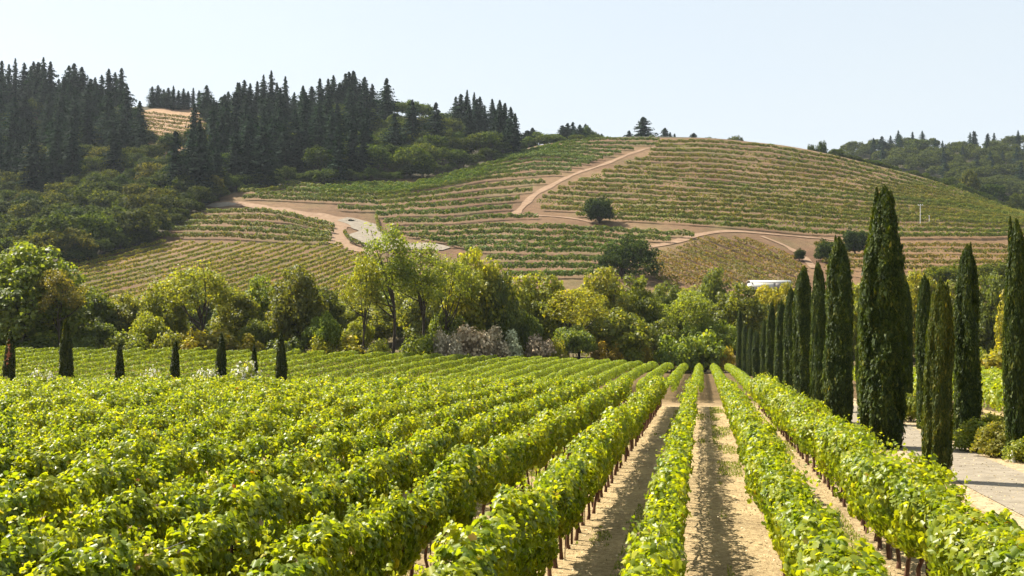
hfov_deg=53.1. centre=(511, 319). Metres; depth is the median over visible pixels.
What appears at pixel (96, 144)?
woodland tree
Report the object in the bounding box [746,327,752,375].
cypress tree
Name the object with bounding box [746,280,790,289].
shed
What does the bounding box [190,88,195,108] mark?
conifer tree
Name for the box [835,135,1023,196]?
woods
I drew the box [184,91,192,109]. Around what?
conifer tree
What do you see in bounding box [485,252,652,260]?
vine row
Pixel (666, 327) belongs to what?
broadleaf tree
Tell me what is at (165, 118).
vine row
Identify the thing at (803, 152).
vine row
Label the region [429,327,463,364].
shrub
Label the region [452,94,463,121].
conifer tree
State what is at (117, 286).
vine row
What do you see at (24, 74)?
conifer tree
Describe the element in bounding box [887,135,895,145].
conifer tree
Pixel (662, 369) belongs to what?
vine row
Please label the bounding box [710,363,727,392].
vine row
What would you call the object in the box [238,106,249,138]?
conifer tree
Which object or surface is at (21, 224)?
woodland tree
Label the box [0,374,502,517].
vine row
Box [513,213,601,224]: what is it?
dirt track
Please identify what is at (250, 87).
conifer tree
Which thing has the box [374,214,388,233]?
vine row
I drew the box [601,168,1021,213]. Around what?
vine row
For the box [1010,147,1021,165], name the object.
conifer tree
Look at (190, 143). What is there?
conifer tree
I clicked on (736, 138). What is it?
woodland tree
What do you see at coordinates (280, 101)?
conifer tree
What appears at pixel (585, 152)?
vine row
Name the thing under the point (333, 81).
conifer tree
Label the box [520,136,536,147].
woodland tree
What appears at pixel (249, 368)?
oleander bush
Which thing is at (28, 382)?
vine row
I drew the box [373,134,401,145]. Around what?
woodland tree
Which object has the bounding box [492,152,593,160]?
vine row
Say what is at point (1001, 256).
vine row
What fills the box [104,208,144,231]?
woodland tree
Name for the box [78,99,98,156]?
conifer tree
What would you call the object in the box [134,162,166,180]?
woodland tree
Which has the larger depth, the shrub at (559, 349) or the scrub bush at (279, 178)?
the scrub bush at (279, 178)
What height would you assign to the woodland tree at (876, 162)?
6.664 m
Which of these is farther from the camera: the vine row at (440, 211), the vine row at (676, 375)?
the vine row at (440, 211)
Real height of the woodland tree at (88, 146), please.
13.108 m
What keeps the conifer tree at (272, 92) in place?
on the ground at (726, 552)
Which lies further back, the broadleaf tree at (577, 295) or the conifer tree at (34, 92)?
the conifer tree at (34, 92)
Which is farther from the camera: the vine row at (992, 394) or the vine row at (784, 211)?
the vine row at (784, 211)
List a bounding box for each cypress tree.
[2,330,15,380]
[58,320,74,378]
[114,342,124,381]
[164,340,179,378]
[215,332,226,378]
[250,343,258,374]
[275,330,287,380]
[736,308,742,369]
[741,324,746,373]
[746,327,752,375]
[751,331,760,377]
[759,320,766,374]
[765,302,775,378]
[773,299,784,383]
[782,286,794,393]
[792,265,811,398]
[809,261,826,409]
[820,235,854,422]
[854,292,860,405]
[856,184,909,449]
[902,280,913,396]
[914,273,930,428]
[920,278,956,476]
[952,242,984,441]
[1000,216,1023,460]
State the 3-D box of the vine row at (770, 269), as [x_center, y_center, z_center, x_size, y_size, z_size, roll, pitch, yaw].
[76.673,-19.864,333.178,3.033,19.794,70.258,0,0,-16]
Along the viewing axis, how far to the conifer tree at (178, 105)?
644.26 m
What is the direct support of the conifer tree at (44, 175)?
on the ground at (726, 552)
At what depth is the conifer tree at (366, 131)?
518.82 m
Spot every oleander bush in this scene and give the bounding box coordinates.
[30,365,56,380]
[140,364,159,379]
[193,365,222,380]
[229,357,262,381]
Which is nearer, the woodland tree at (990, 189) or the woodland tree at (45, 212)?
the woodland tree at (45, 212)
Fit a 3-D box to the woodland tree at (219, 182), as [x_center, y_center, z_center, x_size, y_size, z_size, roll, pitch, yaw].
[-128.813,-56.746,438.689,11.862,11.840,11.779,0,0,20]
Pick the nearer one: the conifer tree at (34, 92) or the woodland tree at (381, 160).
the woodland tree at (381, 160)
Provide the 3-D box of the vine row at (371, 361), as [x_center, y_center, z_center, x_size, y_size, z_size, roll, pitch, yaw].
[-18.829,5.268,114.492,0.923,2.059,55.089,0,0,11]
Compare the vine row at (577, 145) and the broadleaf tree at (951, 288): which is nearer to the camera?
the broadleaf tree at (951, 288)
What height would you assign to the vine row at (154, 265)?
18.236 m
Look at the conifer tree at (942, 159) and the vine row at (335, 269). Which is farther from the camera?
the conifer tree at (942, 159)
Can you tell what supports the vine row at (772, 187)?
on the ground at (726, 552)
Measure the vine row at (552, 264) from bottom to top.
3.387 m
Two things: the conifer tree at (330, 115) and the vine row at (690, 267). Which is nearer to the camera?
the vine row at (690, 267)
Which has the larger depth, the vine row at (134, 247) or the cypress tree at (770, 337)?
the vine row at (134, 247)
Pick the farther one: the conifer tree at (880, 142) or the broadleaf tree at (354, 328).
the conifer tree at (880, 142)
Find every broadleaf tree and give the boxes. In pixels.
[0,241,93,345]
[32,268,89,347]
[71,285,126,348]
[76,321,116,353]
[110,294,147,305]
[111,291,146,348]
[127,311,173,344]
[136,282,190,351]
[149,260,238,330]
[183,281,222,331]
[187,305,214,335]
[205,305,222,334]
[208,284,262,357]
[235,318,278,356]
[244,274,281,348]
[264,264,328,359]
[301,310,342,345]
[315,285,348,351]
[336,256,385,354]
[336,297,400,352]
[340,316,375,358]
[347,222,424,355]
[360,287,408,343]
[385,238,450,336]
[389,270,450,343]
[423,254,481,355]
[428,308,467,354]
[438,246,519,352]
[479,268,524,356]
[506,308,544,354]
[515,270,567,356]
[537,285,608,357]
[552,324,597,359]
[568,266,637,356]
[585,307,655,351]
[607,273,666,350]
[637,317,679,356]
[651,281,686,354]
[655,290,716,331]
[668,284,723,321]
[677,321,711,346]
[691,265,735,325]
[701,281,768,355]
[706,319,736,351]
[754,283,777,333]
[766,281,794,316]
[852,282,860,353]
[906,268,936,357]
[945,279,993,344]
[978,270,1005,355]
[993,289,1004,346]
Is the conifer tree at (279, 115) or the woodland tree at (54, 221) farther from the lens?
the conifer tree at (279, 115)
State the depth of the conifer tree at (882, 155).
1013.73 m
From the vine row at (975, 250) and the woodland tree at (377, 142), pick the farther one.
the woodland tree at (377, 142)
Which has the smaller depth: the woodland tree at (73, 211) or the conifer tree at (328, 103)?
the woodland tree at (73, 211)
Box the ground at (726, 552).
[0,106,1023,575]
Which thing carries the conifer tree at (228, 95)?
on the ground at (726, 552)
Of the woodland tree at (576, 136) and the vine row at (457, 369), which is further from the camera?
the woodland tree at (576, 136)
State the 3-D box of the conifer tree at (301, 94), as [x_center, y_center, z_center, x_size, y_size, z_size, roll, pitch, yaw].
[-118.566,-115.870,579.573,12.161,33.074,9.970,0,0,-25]
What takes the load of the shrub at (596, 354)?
on the ground at (726, 552)
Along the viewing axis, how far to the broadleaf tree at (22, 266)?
138.05 m
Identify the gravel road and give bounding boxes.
[207,202,235,206]
[338,217,450,249]
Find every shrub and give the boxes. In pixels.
[0,334,24,355]
[17,333,58,355]
[56,333,105,356]
[104,329,154,358]
[149,329,185,359]
[177,328,207,358]
[195,325,240,359]
[237,333,266,357]
[265,336,308,359]
[308,334,336,361]
[333,334,365,361]
[364,338,392,360]
[399,330,444,364]
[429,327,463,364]
[451,321,495,363]
[473,324,511,357]
[502,329,523,358]
[524,333,556,359]
[546,336,568,358]
[590,340,608,359]
[608,341,624,360]
[616,344,644,370]
[641,343,653,371]
[652,333,682,371]
[669,331,701,370]
[683,326,728,371]
[718,345,736,371]
[904,393,916,421]
[952,416,986,451]
[969,420,1006,457]
[979,346,989,368]
[980,339,1003,368]
[980,410,998,425]
[990,413,1004,425]
[1001,436,1023,461]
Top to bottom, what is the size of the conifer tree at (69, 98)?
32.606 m
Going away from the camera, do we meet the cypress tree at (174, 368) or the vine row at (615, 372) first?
the cypress tree at (174, 368)
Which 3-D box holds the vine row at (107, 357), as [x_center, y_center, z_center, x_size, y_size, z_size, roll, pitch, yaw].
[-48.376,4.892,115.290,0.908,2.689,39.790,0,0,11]
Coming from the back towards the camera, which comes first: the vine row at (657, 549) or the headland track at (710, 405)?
the headland track at (710, 405)
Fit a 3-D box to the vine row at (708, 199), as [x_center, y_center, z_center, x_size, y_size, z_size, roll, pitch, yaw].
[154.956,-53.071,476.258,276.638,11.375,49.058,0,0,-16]
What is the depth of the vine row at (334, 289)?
297.24 m
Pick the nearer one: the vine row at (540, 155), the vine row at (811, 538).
the vine row at (811, 538)
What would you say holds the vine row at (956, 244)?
on the ground at (726, 552)
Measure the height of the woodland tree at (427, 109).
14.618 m
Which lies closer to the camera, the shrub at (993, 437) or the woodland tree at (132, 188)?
the shrub at (993, 437)
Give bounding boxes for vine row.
[0,347,32,355]
[0,347,59,359]
[0,347,95,362]
[0,347,111,366]
[0,347,142,373]
[0,347,171,376]
[0,372,567,575]
[0,373,207,396]
[0,373,434,477]
[0,374,176,392]
[0,374,239,401]
[0,374,308,417]
[0,374,337,435]
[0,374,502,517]
[0,374,535,553]
[0,375,72,383]
[0,375,107,389]
[0,375,145,392]
[0,375,271,415]
[0,375,369,436]
[0,375,398,444]
[0,375,466,484]
[0,375,599,575]
[0,376,31,382]
[15,347,201,377]
[16,349,216,379]
[48,349,250,379]
[69,239,165,262]
[69,239,182,267]
[70,240,210,275]
[75,241,223,278]
[76,240,194,270]
[76,348,276,379]
[82,241,256,286]
[84,242,272,291]
[86,240,240,281]
[96,241,284,293]
[99,240,296,295]
[106,242,310,299]
[108,349,301,380]
[133,240,328,297]
[141,242,341,298]
[142,114,206,124]
[144,111,202,120]
[144,118,202,127]
[145,128,171,134]
[146,122,189,129]
[147,125,183,133]
[155,230,331,241]
[162,224,331,236]
[171,218,332,235]
[175,374,633,575]
[180,350,325,378]
[182,212,333,231]
[187,350,358,379]
[205,207,334,226]
[224,244,343,283]
[228,247,348,287]
[237,179,406,188]
[237,182,404,191]
[237,249,353,289]
[240,251,363,293]
[242,186,532,204]
[255,178,545,199]
[258,254,381,294]
[261,351,388,377]
[267,253,371,288]
[268,352,413,380]
[286,170,561,194]
[290,353,442,380]
[296,165,571,192]
[306,161,581,190]
[315,257,384,283]
[316,262,384,287]
[325,156,589,187]
[325,354,470,380]
[327,265,385,289]
[329,277,382,294]
[330,272,381,292]
[338,194,519,210]
[343,229,371,247]
[352,354,496,381]
[353,151,596,185]
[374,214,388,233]
[375,204,512,215]
[382,375,667,575]
[383,211,538,222]
[393,222,694,236]
[393,230,472,247]
[404,355,523,379]
[409,226,670,240]
[429,233,647,243]
[435,356,542,382]
[445,357,559,382]
[448,238,648,248]
[465,243,634,253]
[476,357,577,381]
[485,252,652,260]
[492,146,621,158]
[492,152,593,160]
[494,149,613,158]
[497,143,633,156]
[499,150,602,158]
[499,260,654,268]
[503,358,594,380]
[504,140,659,154]
[506,136,659,153]
[510,267,658,276]
[533,358,610,383]
[537,198,1023,223]
[540,204,1023,227]
[542,194,1022,221]
[548,189,1023,219]
[557,185,1023,218]
[565,359,626,383]
[568,181,1022,218]
[576,210,1023,232]
[578,177,1023,215]
[591,172,1023,214]
[592,360,643,386]
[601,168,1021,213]
[609,214,1023,236]
[610,361,658,382]
[614,165,1023,213]
[619,376,699,575]
[624,160,1020,211]
[634,156,1016,210]
[636,362,673,390]
[648,152,1019,211]
[650,147,1021,211]
[651,262,701,285]
[651,273,678,285]
[653,258,703,279]
[654,268,691,285]
[655,143,1022,211]
[657,253,729,284]
[658,139,1022,210]
[658,250,740,284]
[665,363,688,391]
[667,248,746,280]
[676,245,762,279]
[683,242,776,279]
[688,238,795,285]
[692,363,704,392]
[697,237,796,281]
[704,235,799,275]
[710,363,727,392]
[717,235,800,272]
[717,376,888,575]
[724,363,752,392]
[732,236,807,268]
[745,237,795,259]
[747,373,1023,575]
[814,241,1007,248]
[822,257,1004,263]
[823,262,996,269]
[847,247,1008,252]
[847,252,1007,258]
[852,366,1004,412]
[913,371,1001,395]
[953,371,1001,378]
[981,366,1001,377]
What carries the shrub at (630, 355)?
on the ground at (726, 552)
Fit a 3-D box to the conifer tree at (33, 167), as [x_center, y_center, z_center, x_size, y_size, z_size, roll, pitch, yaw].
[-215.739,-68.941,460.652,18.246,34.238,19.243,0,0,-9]
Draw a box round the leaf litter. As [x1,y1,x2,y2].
[394,407,1023,575]
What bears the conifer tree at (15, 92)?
on the ground at (726, 552)
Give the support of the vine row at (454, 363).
on the ground at (726, 552)
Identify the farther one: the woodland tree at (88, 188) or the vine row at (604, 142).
the vine row at (604, 142)
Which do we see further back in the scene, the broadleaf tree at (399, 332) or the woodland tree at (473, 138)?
the woodland tree at (473, 138)
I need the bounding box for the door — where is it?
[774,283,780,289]
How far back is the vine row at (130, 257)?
339.39 m
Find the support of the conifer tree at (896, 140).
on the ground at (726, 552)
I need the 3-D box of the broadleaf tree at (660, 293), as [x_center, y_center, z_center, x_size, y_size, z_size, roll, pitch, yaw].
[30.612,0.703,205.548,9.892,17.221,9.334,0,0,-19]
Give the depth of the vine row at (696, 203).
436.80 m
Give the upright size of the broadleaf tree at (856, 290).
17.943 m
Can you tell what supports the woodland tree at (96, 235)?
on the ground at (726, 552)
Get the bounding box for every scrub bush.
[58,249,85,264]
[69,243,93,262]
[83,249,97,260]
[87,238,115,258]
[93,244,115,255]
[100,232,133,249]
[114,241,133,252]
[135,234,152,243]
[139,227,162,242]
[148,217,173,238]
[165,207,192,218]
[168,213,186,223]
[181,198,201,214]
[195,190,215,202]
[195,202,205,212]
[211,185,230,196]
[218,175,239,190]
[226,181,243,189]
[234,174,257,184]
[251,173,278,187]
[273,166,296,180]
[275,176,285,182]
[289,173,300,180]
[295,173,312,179]
[306,169,320,181]
[312,171,329,183]
[314,169,340,182]
[336,168,357,180]
[346,172,364,181]
[377,172,391,180]
[391,172,402,179]
[397,164,414,178]
[401,164,425,178]
[411,161,433,178]
[432,164,444,173]
[443,164,452,172]
[454,152,475,167]
[473,153,485,163]
[478,147,494,160]
[519,142,528,149]
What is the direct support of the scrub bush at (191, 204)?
on the ground at (726, 552)
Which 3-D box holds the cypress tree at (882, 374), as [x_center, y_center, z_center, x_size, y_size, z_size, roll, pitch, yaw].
[16.682,-0.018,45.946,2.243,12.139,2.278,1,1,33]
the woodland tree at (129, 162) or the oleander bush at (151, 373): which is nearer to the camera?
the oleander bush at (151, 373)
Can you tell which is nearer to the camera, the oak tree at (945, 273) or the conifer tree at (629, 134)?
the oak tree at (945, 273)
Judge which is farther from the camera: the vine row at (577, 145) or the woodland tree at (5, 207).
the vine row at (577, 145)
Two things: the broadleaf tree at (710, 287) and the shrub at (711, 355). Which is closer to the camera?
the shrub at (711, 355)
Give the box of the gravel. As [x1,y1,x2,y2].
[853,421,1023,514]
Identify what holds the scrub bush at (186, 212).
on the ground at (726, 552)
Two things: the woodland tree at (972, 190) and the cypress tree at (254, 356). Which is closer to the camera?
the cypress tree at (254, 356)
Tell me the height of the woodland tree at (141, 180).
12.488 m
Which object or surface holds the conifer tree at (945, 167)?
on the ground at (726, 552)
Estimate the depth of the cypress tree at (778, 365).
104.59 m
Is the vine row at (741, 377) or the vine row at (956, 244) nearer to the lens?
the vine row at (741, 377)
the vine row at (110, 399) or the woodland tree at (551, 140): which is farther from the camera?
the woodland tree at (551, 140)
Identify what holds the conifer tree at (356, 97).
on the ground at (726, 552)
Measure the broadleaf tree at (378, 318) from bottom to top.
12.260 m
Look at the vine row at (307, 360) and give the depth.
121.77 m
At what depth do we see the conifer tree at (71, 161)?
471.54 m
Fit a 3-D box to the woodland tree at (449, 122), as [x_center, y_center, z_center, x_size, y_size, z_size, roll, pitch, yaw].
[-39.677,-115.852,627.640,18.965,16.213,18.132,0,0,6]
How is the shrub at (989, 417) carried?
on the ground at (726, 552)
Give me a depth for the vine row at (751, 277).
327.63 m
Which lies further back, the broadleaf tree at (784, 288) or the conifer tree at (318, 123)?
the conifer tree at (318, 123)
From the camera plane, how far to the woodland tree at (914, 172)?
625.38 m
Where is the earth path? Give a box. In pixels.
[633,368,728,372]
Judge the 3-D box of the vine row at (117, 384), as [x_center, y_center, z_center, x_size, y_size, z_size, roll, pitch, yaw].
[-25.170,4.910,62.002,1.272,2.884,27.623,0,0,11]
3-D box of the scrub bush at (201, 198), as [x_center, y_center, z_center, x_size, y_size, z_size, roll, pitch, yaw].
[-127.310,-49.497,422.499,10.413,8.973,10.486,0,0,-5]
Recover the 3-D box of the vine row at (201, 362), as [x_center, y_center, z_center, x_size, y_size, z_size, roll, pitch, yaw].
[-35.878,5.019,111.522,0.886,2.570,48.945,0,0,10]
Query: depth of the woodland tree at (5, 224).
362.67 m
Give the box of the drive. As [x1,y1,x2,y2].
[851,406,1023,515]
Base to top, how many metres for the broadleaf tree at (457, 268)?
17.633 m
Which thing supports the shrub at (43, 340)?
on the ground at (726, 552)
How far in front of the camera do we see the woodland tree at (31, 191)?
431.16 m
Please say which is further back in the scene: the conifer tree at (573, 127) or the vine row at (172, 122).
the conifer tree at (573, 127)
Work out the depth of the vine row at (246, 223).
385.30 m
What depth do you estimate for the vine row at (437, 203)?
428.00 m
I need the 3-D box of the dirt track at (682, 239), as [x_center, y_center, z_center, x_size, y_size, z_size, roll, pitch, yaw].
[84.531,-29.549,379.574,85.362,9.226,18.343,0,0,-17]
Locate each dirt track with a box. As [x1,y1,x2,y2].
[216,202,368,226]
[324,223,381,253]
[511,146,655,212]
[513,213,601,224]
[649,230,832,247]
[761,236,814,267]
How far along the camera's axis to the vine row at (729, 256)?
332.00 m
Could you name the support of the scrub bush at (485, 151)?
on the ground at (726, 552)
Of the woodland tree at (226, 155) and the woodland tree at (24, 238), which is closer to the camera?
the woodland tree at (24, 238)
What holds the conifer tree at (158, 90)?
on the ground at (726, 552)
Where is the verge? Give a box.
[851,398,1023,530]
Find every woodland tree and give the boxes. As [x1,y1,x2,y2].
[0,169,20,185]
[0,180,15,198]
[0,189,18,202]
[0,199,14,215]
[0,213,12,223]
[0,215,18,227]
[0,222,10,230]
[0,228,5,239]
[0,237,15,253]
[1,222,32,239]
[4,215,37,235]
[7,201,38,218]
[7,234,51,255]
[10,192,42,206]
[14,181,32,191]
[16,190,41,200]
[17,167,39,181]
[21,145,48,157]
[22,198,50,216]
[26,211,87,258]
[27,230,72,257]
[28,97,45,119]
[32,207,53,218]
[40,190,58,197]
[42,181,75,195]
[42,192,71,206]
[49,202,79,213]
[54,226,98,263]
[57,208,87,218]
[58,187,84,205]
[63,175,82,186]
[66,191,93,208]
[67,182,91,200]
[72,170,92,181]
[76,180,117,194]
[78,144,96,157]
[78,205,101,212]
[78,212,122,235]
[79,158,97,171]
[80,172,110,184]
[81,156,108,171]
[81,207,116,233]
[85,188,123,207]
[85,229,101,242]
[86,146,110,158]
[91,180,123,197]
[93,141,103,147]
[99,169,119,180]
[100,206,125,233]
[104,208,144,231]
[109,198,141,208]
[111,174,134,186]
[117,207,162,246]
[120,153,149,168]
[120,193,161,209]
[121,182,151,197]
[122,146,147,156]
[122,173,136,182]
[123,168,140,179]
[133,157,164,169]
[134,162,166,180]
[136,144,165,158]
[136,176,163,188]
[137,187,167,205]
[139,183,161,192]
[142,203,170,221]
[143,130,160,144]
[146,170,170,189]
[150,194,185,212]
[155,164,168,176]
[156,132,185,149]
[156,187,176,199]
[157,141,171,154]
[161,154,173,163]
[165,172,196,193]
[168,183,190,194]
[175,192,195,208]
[178,129,188,148]
[183,174,214,193]
[186,185,216,205]
[207,174,226,187]
[210,162,232,176]
[221,150,240,171]
[301,145,341,170]
[332,104,346,114]
[355,144,391,170]
[366,152,398,171]
[372,128,390,136]
[372,139,386,146]
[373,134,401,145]
[377,143,401,169]
[385,114,405,124]
[385,121,416,135]
[390,156,412,175]
[392,144,428,177]
[394,101,407,115]
[399,99,419,112]
[405,133,432,144]
[411,142,437,159]
[411,151,436,176]
[416,103,434,116]
[416,134,454,163]
[417,116,430,129]
[432,147,454,164]
[441,118,459,131]
[446,127,452,134]
[446,137,470,151]
[447,116,464,132]
[450,149,469,168]
[451,131,464,139]
[466,131,491,153]
[470,130,505,157]
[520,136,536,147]
[532,132,541,144]
[533,135,547,144]
[539,134,560,142]
[539,136,557,143]
[550,135,566,140]
[568,134,584,139]
[583,125,595,136]
[586,134,604,137]
[728,135,743,140]
[807,144,816,150]
[815,141,827,152]
[827,148,843,155]
[839,154,853,157]
[849,156,862,160]
[867,160,880,165]
[878,162,893,167]
[889,166,901,170]
[904,138,930,149]
[905,170,921,176]
[918,172,930,179]
[928,176,939,182]
[938,178,949,184]
[945,176,956,185]
[958,183,969,191]
[959,168,980,189]
[968,187,978,193]
[978,184,1009,201]
[978,192,989,197]
[988,195,998,202]
[1005,192,1023,208]
[1005,201,1016,207]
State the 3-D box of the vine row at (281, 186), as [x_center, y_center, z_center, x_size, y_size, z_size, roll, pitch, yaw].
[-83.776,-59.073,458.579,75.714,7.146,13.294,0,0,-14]
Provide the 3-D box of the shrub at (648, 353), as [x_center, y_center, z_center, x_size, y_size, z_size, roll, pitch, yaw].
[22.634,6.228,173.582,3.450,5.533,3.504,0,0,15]
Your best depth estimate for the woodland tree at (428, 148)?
519.50 m
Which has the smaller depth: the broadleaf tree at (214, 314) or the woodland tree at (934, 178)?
the broadleaf tree at (214, 314)
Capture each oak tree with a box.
[580,194,613,223]
[592,233,664,278]
[793,247,805,260]
[813,238,833,262]
[842,227,867,253]
[922,262,958,285]
[977,259,1006,282]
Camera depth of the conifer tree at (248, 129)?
492.90 m
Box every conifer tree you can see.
[0,61,7,88]
[0,73,12,111]
[0,141,8,171]
[1,74,7,101]
[3,64,13,102]
[3,113,24,157]
[6,81,20,108]
[7,136,23,173]
[10,58,18,85]
[10,129,52,191]
[12,63,28,90]
[18,61,35,86]
[23,67,33,92]
[28,62,41,94]
[29,76,39,118]
[31,57,53,113]
[34,153,51,192]
[35,74,49,119]
[36,116,50,145]
[38,125,67,185]
[40,61,58,104]
[41,109,67,155]
[42,96,54,144]
[46,147,60,183]
[52,79,60,98]
[54,65,82,97]
[55,77,67,105]
[57,122,85,185]
[59,116,88,173]
[64,63,86,90]
[64,79,79,104]
[65,82,78,115]
[65,94,83,143]
[73,67,97,96]
[78,84,101,125]
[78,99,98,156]
[90,77,101,97]
[93,90,119,146]
[97,75,107,98]
[98,127,125,173]
[100,111,120,150]
[104,69,115,93]
[106,72,118,97]
[106,118,134,169]
[111,90,119,107]
[114,68,129,105]
[116,85,145,137]
[117,109,136,149]
[128,101,152,147]
[136,121,147,147]
[146,86,159,107]
[148,85,164,106]
[158,88,172,108]
[162,131,184,194]
[169,85,177,109]
[173,129,208,192]
[175,90,182,109]
[178,133,217,202]
[179,88,189,109]
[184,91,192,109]
[184,103,206,146]
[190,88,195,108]
[193,120,208,143]
[193,123,207,161]
[195,85,218,117]
[196,91,201,108]
[197,98,207,118]
[201,102,214,121]
[204,104,219,140]
[206,127,228,169]
[208,102,220,130]
[215,101,239,135]
[216,117,230,153]
[219,94,229,109]
[222,131,243,187]
[226,91,232,108]
[228,92,242,129]
[229,82,244,111]
[229,113,258,170]
[230,80,253,101]
[231,112,240,136]
[238,90,261,124]
[238,99,258,141]
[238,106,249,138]
[242,119,282,187]
[242,122,265,163]
[248,83,254,102]
[252,81,262,100]
[252,96,258,121]
[257,94,274,123]
[259,75,269,99]
[265,117,278,154]
[266,70,276,105]
[270,88,290,116]
[270,94,290,129]
[271,93,292,120]
[272,118,299,174]
[275,83,278,97]
[275,107,289,153]
[280,76,290,103]
[281,121,309,172]
[284,92,289,112]
[288,92,298,117]
[292,86,307,118]
[297,99,313,141]
[297,126,312,173]
[298,92,313,141]
[307,86,316,116]
[307,105,327,159]
[309,78,325,119]
[313,99,326,120]
[317,107,347,167]
[322,91,333,126]
[323,78,338,102]
[324,117,336,167]
[325,103,348,135]
[325,122,348,183]
[326,75,339,98]
[331,90,342,105]
[333,72,360,102]
[337,73,353,102]
[341,70,361,104]
[341,85,357,124]
[341,105,360,134]
[344,106,360,162]
[344,124,364,179]
[352,88,359,128]
[352,132,375,172]
[354,97,373,133]
[355,85,377,130]
[357,108,378,166]
[358,77,374,106]
[366,84,381,112]
[372,78,399,117]
[375,86,394,120]
[379,113,407,148]
[397,99,427,144]
[421,102,449,146]
[445,97,462,119]
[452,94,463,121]
[455,96,472,129]
[458,104,478,153]
[471,92,475,127]
[471,99,483,145]
[476,105,490,147]
[478,96,491,129]
[486,99,494,128]
[489,108,497,148]
[490,100,508,152]
[501,103,512,140]
[501,107,520,153]
[505,113,525,153]
[521,130,536,147]
[555,125,571,139]
[565,123,572,136]
[569,125,588,139]
[570,122,578,134]
[624,130,635,136]
[631,117,659,136]
[658,128,670,136]
[868,138,878,160]
[872,136,890,150]
[878,142,886,162]
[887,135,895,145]
[894,130,901,145]
[897,135,904,147]
[918,131,925,144]
[939,148,946,166]
[939,160,949,178]
[959,146,965,157]
[970,131,978,145]
[973,154,980,167]
[983,134,990,147]
[987,151,994,163]
[1000,150,1006,163]
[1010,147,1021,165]
[1014,130,1022,147]
[1014,162,1023,179]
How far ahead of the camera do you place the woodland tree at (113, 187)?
426.01 m
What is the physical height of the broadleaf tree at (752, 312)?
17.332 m
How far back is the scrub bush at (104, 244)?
338.47 m
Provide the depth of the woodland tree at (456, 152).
523.64 m
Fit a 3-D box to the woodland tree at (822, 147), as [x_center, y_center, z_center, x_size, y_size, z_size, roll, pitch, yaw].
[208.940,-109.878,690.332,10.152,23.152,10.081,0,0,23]
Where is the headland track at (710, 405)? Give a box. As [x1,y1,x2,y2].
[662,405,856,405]
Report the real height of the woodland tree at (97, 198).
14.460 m
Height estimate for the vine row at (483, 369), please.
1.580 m
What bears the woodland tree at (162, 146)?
on the ground at (726, 552)
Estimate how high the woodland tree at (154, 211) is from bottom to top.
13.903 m
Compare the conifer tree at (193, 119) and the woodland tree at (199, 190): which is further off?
the conifer tree at (193, 119)
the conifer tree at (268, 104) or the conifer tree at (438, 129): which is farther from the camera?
the conifer tree at (268, 104)
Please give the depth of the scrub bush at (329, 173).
470.17 m
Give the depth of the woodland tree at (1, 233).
355.35 m
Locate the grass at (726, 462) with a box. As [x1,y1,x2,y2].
[390,406,890,575]
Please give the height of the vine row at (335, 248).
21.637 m
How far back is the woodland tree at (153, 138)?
543.11 m
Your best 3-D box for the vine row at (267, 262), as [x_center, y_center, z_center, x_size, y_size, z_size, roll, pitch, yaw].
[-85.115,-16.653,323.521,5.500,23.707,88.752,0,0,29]
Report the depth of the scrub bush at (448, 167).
511.33 m
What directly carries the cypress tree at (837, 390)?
on the ground at (726, 552)
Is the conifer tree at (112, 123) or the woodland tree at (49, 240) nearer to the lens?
the woodland tree at (49, 240)
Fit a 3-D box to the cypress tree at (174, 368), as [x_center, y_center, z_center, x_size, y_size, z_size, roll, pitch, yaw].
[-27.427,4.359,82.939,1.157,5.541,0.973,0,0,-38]
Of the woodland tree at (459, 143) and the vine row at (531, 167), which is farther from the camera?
the woodland tree at (459, 143)
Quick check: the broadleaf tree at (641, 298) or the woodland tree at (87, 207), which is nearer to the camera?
the broadleaf tree at (641, 298)
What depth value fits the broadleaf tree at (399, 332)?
242.07 m
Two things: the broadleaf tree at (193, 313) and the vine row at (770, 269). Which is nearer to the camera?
the broadleaf tree at (193, 313)
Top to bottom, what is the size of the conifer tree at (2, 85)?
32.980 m
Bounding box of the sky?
[0,0,1023,151]
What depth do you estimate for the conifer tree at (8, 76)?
614.19 m
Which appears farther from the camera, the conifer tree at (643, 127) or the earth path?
the conifer tree at (643, 127)
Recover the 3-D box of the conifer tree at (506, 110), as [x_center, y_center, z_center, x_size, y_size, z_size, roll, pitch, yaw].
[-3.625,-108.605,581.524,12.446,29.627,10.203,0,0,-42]
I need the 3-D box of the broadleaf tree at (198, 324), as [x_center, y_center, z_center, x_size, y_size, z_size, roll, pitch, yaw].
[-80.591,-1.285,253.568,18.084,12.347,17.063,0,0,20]
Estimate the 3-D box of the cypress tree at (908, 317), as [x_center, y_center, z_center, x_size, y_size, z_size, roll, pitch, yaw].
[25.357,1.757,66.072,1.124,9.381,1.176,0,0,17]
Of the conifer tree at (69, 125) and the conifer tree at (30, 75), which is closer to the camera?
the conifer tree at (69, 125)
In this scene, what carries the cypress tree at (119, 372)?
on the ground at (726, 552)
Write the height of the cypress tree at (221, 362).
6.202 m
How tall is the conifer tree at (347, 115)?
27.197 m
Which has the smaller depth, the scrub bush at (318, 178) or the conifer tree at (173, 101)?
the scrub bush at (318, 178)
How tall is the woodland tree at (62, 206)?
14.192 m
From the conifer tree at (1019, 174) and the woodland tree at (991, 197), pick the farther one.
the conifer tree at (1019, 174)
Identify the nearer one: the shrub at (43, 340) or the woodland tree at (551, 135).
the shrub at (43, 340)
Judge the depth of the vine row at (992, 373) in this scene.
102.73 m
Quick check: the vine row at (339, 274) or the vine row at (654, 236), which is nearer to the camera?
the vine row at (339, 274)
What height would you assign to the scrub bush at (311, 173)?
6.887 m
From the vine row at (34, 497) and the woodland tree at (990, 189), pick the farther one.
the woodland tree at (990, 189)

